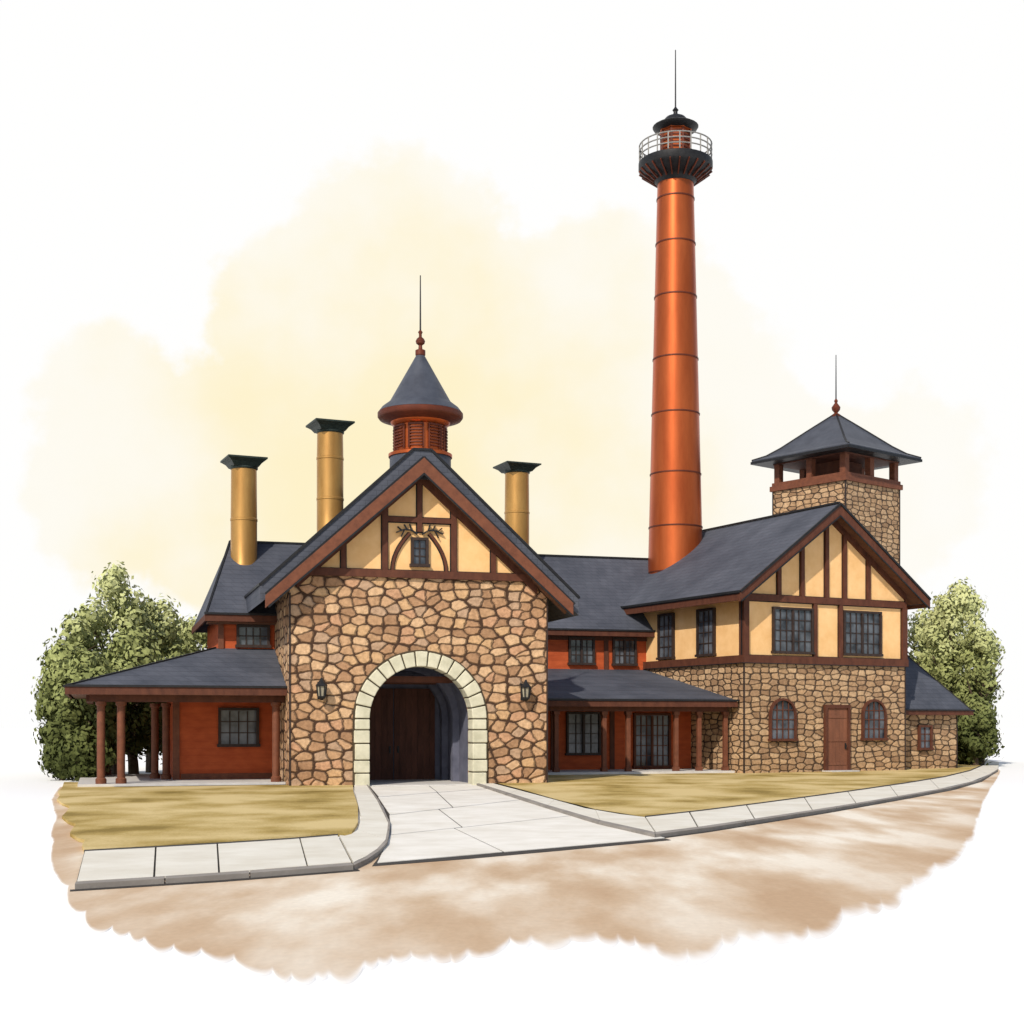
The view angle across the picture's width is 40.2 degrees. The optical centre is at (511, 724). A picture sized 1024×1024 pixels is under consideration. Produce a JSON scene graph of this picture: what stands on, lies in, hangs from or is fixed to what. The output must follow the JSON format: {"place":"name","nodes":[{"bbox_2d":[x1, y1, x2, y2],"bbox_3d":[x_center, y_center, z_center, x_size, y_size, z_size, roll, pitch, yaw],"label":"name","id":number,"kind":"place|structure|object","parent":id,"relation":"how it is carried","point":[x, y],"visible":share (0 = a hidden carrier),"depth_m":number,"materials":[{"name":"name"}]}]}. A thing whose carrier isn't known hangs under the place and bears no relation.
{"place":"outdoors","nodes":[
{"label":"outdoors","id":0,"kind":"place"},
{"bbox_2d":[57,782,357,850],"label":"lawn","id":1,"kind":"structure","parent":0,"point":[115,817],"depth_m":30.53,"materials":[{"name":"yellow plant"}]},
{"bbox_2d":[77,835,350,880],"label":"pavement","id":2,"kind":"structure","parent":0,"point":[170,861],"depth_m":20.24,"materials":[{"name":"white concrete"}]},
{"bbox_2d":[339,785,387,863],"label":"pavement","id":3,"kind":"structure","parent":0,"point":[367,837],"depth_m":25.86,"materials":[{"name":"white concrete"}]},
{"bbox_2d":[353,785,389,869],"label":"kerb","id":4,"kind":"structure","parent":3,"relation":"on","point":[370,856],"depth_m":21.44,"materials":[{"name":"grey concrete"}]},
{"bbox_2d":[0,0,1023,728],"bbox_3d":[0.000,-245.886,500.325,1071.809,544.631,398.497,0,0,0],"label":"sky","id":5,"kind":"structure","parent":0,"point":[234,226],"depth_m":649.21,"materials":[{"name":"white"}]},
{"bbox_2d":[0,729,1023,1023],"bbox_3d":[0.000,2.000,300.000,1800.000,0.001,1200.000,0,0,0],"label":"ground","id":6,"kind":"structure","parent":0,"point":[942,947],"depth_m":11.27,"materials":[{"name":"white"}]},
{"bbox_2d":[30,641,84,760],"bbox_3d":[-16.943,-0.548,52.916,2.459,5.296,2.369,0,0,-25],"label":"tree","id":7,"kind":"object","parent":6,"relation":"on","point":[59,655],"visible":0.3,"depth_m":52.49,"materials":[{"name":"green plant"}]},
{"bbox_2d":[37,717,78,780],"bbox_3d":[-16.226,0.907,50.477,1.697,2.385,1.874,0,0,-21],"label":"shrub","id":8,"kind":"object","parent":6,"relation":"on","point":[55,732],"visible":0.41,"depth_m":50.06,"materials":[{"name":"green plant"}]},
{"bbox_2d":[33,600,106,720],"bbox_3d":[-16.945,-1.419,55.000,3.375,7.037,3.353,0,0,44],"label":"tree","id":9,"kind":"object","parent":6,"relation":"on","point":[78,628],"visible":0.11,"depth_m":54.65,"materials":[{"name":"green plant"}]},
{"bbox_2d":[52,722,116,780],"bbox_3d":[-15.192,1.002,49.838,2.532,2.197,2.250,0,0,-20],"label":"shrub","id":10,"kind":"object","parent":6,"relation":"on","point":[79,748],"visible":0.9,"depth_m":49.22,"materials":[{"name":"green plant"}]},
{"bbox_2d":[50,650,135,767],"bbox_3d":[-15.547,-0.357,51.969,3.173,4.913,3.396,0,0,-3],"label":"tree","id":11,"kind":"object","parent":6,"relation":"on","point":[84,667],"visible":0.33,"depth_m":51.34,"materials":[{"name":"green plant"}]},
{"bbox_2d":[71,562,155,773],"bbox_3d":[-16.090,-2.301,56.802,4.034,8.802,3.879,0,0,31],"label":"tree","id":12,"kind":"object","parent":6,"relation":"on","point":[110,584],"visible":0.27,"depth_m":56.66,"materials":[{"name":"green plant"}]},
{"bbox_2d":[94,623,169,773],"bbox_3d":[-14.502,-0.904,54.148,3.908,6.007,3.548,0,0,44],"label":"tree","id":13,"kind":"object","parent":6,"relation":"on","point":[131,649],"visible":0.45,"depth_m":53.41,"materials":[{"name":"green plant"}]},
{"bbox_2d":[105,593,197,772],"bbox_3d":[-15.013,-1.722,58.900,3.908,7.644,4.105,0,0,8],"label":"tree","id":14,"kind":"object","parent":6,"relation":"on","point":[164,627],"visible":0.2,"depth_m":58.56,"materials":[{"name":"green plant"}]},
{"bbox_2d":[63,454,303,786],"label":"porch house","id":15,"kind":"structure","parent":6,"relation":"on","point":[223,694],"depth_m":47.61,"materials":[{"name":"red brick"}]},
{"bbox_2d":[217,708,259,746],"bbox_3d":[-9.328,0.080,47.900,1.450,1.340,0.171,0,0,-16],"label":"window","id":16,"kind":"structure","parent":15,"relation":"in","point":[237,727],"depth_m":47.91,"materials":[{"name":"black glass"}]},
{"bbox_2d":[235,624,270,647],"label":"window","id":17,"kind":"structure","parent":15,"relation":"in","point":[247,636],"depth_m":48.04,"materials":[{"name":"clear glass"}]},
{"bbox_2d":[166,614,206,653],"bbox_3d":[-14.290,-1.587,64.106,4.466,7.375,4.546,0,0,9],"label":"tree","id":18,"kind":"object","parent":6,"relation":"on","point":[186,634],"visible":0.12,"depth_m":63.11,"materials":[{"name":"green plant"}]},
{"bbox_2d":[84,834,337,852],"bbox_3d":[-4.747,1.959,23.027,4.835,0.066,0.391,0,0,-42],"label":"lawn edging","id":19,"kind":"object","parent":6,"relation":"on","point":[216,843],"visible":0.41,"depth_m":22.75,"materials":[{"name":"grey concrete"}]},
{"bbox_2d":[244,275,579,786],"bbox_3d":[-4.761,-6.425,51.879,10.620,17.050,14.310,0,0,-16],"label":"gatehouse","id":20,"kind":"object","parent":6,"relation":"on","point":[420,593],"visible":0.98,"depth_m":45.84,"materials":[{"name":"stone"}]},
{"bbox_2d":[369,688,392,779],"bbox_3d":[-4.939,0.325,49.690,1.480,3.250,0.170,0,0,-16],"label":"door","id":21,"kind":"structure","parent":20,"relation":"in","point":[381,712],"depth_m":49.80,"materials":[{"name":"brown wood"}]},
{"bbox_2d":[394,689,434,779],"bbox_3d":[-3.486,0.325,50.117,1.480,3.250,0.170,0,0,-16],"label":"door","id":22,"kind":"structure","parent":20,"relation":"in","point":[414,709],"depth_m":50.12,"materials":[{"name":"brown wood"}]},
{"bbox_2d":[409,537,429,567],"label":"window","id":23,"kind":"structure","parent":20,"relation":"in","point":[419,545],"depth_m":45.65,"materials":[{"name":"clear glass"}]},
{"bbox_2d":[493,461,738,774],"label":"link wing","id":24,"kind":"structure","parent":6,"relation":"on","point":[614,707],"depth_m":58.84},
{"bbox_2d":[567,637,595,664],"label":"window","id":25,"kind":"structure","parent":24,"relation":"in","point":[580,652],"depth_m":61.34,"materials":[{"name":"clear glass"}]},
{"bbox_2d":[565,712,600,754],"bbox_3d":[2.956,0.355,57.766,1.580,1.790,0.170,0,0,-16],"label":"window","id":26,"kind":"structure","parent":24,"relation":"in","point":[583,729],"depth_m":57.76,"materials":[{"name":"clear glass"}]},
{"bbox_2d":[611,637,637,665],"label":"window","id":27,"kind":"structure","parent":24,"relation":"in","point":[624,653],"depth_m":61.90,"materials":[{"name":"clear glass"}]},
{"bbox_2d":[632,713,671,767],"bbox_3d":[5.873,0.655,58.624,1.740,2.290,0.170,0,0,-16],"label":"glass door","id":28,"kind":"structure","parent":24,"relation":"in","point":[651,731],"depth_m":58.63,"materials":[{"name":"glass"}]},
{"bbox_2d":[638,50,712,573],"bbox_3d":[7.591,-14.620,65.000,3.441,33.439,3.441,0,0,0],"label":"smokestack","id":29,"kind":"object","parent":6,"relation":"on","point":[675,169],"visible":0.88,"depth_m":64.12,"materials":[{"name":"orange metal"}]},
{"bbox_2d":[621,501,930,772],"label":"timber house","id":30,"kind":"structure","parent":6,"relation":"on","point":[789,630],"depth_m":58.13,"materials":[{"name":"grey stone"}]},
{"bbox_2d":[656,613,675,659],"bbox_3d":[6.668,-3.845,60.776,0.170,1.990,1.260,0,0,-28],"label":"window","id":31,"kind":"structure","parent":30,"relation":"in","point":[665,622],"depth_m":60.82,"materials":[{"name":"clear glass"}]},
{"bbox_2d":[695,607,716,656],"bbox_3d":[8.051,-3.845,58.213,0.170,1.990,1.310,0,0,-28],"label":"window","id":32,"kind":"structure","parent":30,"relation":"in","point":[705,618],"depth_m":58.22,"materials":[{"name":"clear glass"}]},
{"bbox_2d":[768,698,797,740],"bbox_3d":[11.006,-0.220,56.822,1.440,1.740,0.170,0,0,-28],"label":"window","id":33,"kind":"structure","parent":30,"relation":"in","point":[782,712],"depth_m":56.84,"materials":[{"name":"clear glass"}]},
{"bbox_2d":[771,606,814,654],"bbox_3d":[11.465,-3.845,57.092,2.160,1.890,0.170,0,0,-28],"label":"window","id":34,"kind":"structure","parent":30,"relation":"in","point":[792,628],"depth_m":57.09,"materials":[{"name":"black glass"}]},
{"bbox_2d":[823,705,850,770],"bbox_3d":[13.514,0.555,58.155,1.340,2.790,0.170,0,0,-28],"label":"door","id":35,"kind":"structure","parent":30,"relation":"in","point":[836,718],"depth_m":58.16,"materials":[{"name":"red wood"}]},
{"bbox_2d":[843,610,883,656],"bbox_3d":[14.736,-3.845,58.839,2.160,1.890,0.170,0,0,-28],"label":"window","id":36,"kind":"structure","parent":30,"relation":"in","point":[862,630],"depth_m":58.83,"materials":[{"name":"black glass"}]},
{"bbox_2d":[860,699,888,740],"bbox_3d":[15.305,-0.220,59.115,1.410,1.740,0.170,0,0,-28],"label":"window","id":37,"kind":"structure","parent":30,"relation":"in","point":[873,713],"depth_m":59.12,"materials":[{"name":"clear glass"}]},
{"bbox_2d":[906,656,974,768],"bbox_3d":[17.426,-0.919,63.887,4.630,6.039,5.320,0,0,-28],"label":"stone annex","id":38,"kind":"object","parent":6,"relation":"on","point":[934,707],"visible":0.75,"depth_m":62.17,"materials":[{"name":"beige stone"}]},
{"bbox_2d":[917,725,933,749],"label":"window","id":39,"kind":"structure","parent":38,"relation":"in","point":[924,732],"depth_m":61.82,"materials":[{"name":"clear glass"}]},
{"bbox_2d":[370,785,668,865],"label":"driveway","id":40,"kind":"structure","parent":0,"point":[422,826],"depth_m":27.28,"materials":[{"name":"white concrete"}]},
{"bbox_2d":[477,783,654,836],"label":"kerb","id":41,"kind":"structure","parent":40,"relation":"on","point":[617,826],"depth_m":29.75,"materials":[{"name":"grey concrete"}]},
{"bbox_2d":[50,769,999,984],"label":"road","id":42,"kind":"structure","parent":0,"point":[700,898],"depth_m":16.18,"materials":[{"name":"beige soil"}]},
{"bbox_2d":[75,863,352,888],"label":"kerb","id":43,"kind":"structure","parent":42,"relation":"on","point":[208,876],"depth_m":17.94,"materials":[{"name":"grey concrete"}]},
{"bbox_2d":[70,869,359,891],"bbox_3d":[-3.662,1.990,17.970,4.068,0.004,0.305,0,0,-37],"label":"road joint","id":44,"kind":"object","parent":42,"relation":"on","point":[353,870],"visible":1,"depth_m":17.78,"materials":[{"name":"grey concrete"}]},
{"bbox_2d":[655,769,997,836],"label":"kerb","id":45,"kind":"structure","parent":42,"relation":"on","point":[733,824],"depth_m":30.38,"materials":[{"name":"grey concrete"}]},
{"bbox_2d":[483,783,653,831],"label":"pavement","id":46,"kind":"structure","parent":0,"point":[640,822],"depth_m":31.24,"materials":[{"name":"white concrete"}]},
{"bbox_2d":[498,764,979,816],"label":"lawn","id":47,"kind":"structure","parent":0,"point":[643,795],"depth_m":43.23,"materials":[{"name":"yellow plant"}]},
{"bbox_2d":[645,765,982,817],"bbox_3d":[13.691,1.959,48.989,1.526,0.066,44.930,0,0,27],"label":"lawn edging","id":48,"kind":"object","parent":47,"relation":"on","point":[811,795],"visible":0.46,"depth_m":37.71,"materials":[{"name":"grey concrete"}]},
{"bbox_2d":[750,369,921,563],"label":"lookout tower","id":49,"kind":"structure","parent":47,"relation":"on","point":[836,456],"depth_m":68.76,"materials":[{"name":"grey stone"}]},
{"bbox_2d":[908,607,961,677],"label":"tree","id":50,"kind":"object","parent":47,"relation":"on","point":[917,627],"visible":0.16,"depth_m":74.27,"materials":[{"name":"green plant"}]},
{"bbox_2d":[914,622,966,682],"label":"tree","id":51,"kind":"object","parent":47,"relation":"on","point":[962,645],"depth_m":76.52,"materials":[{"name":"green plant"}]},
{"bbox_2d":[918,577,997,697],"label":"tree","id":52,"kind":"object","parent":47,"relation":"on","point":[952,615],"visible":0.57,"depth_m":69.26,"materials":[{"name":"green plant"}]},
{"bbox_2d":[958,741,972,764],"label":"shrub","id":53,"kind":"object","parent":47,"relation":"on","point":[963,761],"visible":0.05,"depth_m":68.43,"materials":[{"name":"green plant"}]},
{"bbox_2d":[953,616,1005,764],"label":"tree","id":54,"kind":"object","parent":47,"relation":"on","point":[981,660],"visible":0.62,"depth_m":67.53,"materials":[{"name":"green plant"}]},
{"bbox_2d":[958,695,1004,764],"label":"shrub","id":55,"kind":"object","parent":47,"relation":"on","point":[977,746],"visible":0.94,"depth_m":66.43,"materials":[{"name":"green plant"}]},
{"bbox_2d":[646,765,996,831],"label":"pavement","id":56,"kind":"structure","parent":0,"point":[685,820],"depth_m":33.99,"materials":[{"name":"white concrete"}]},
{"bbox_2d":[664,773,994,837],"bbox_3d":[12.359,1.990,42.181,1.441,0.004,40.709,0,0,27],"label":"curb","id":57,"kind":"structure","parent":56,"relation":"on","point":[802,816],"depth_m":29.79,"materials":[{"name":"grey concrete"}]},
{"bbox_2d":[985,759,998,768],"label":"pavement","id":58,"kind":"structure","parent":0,"point":[994,764],"depth_m":68.41,"materials":[{"name":"white concrete"}]}
]}

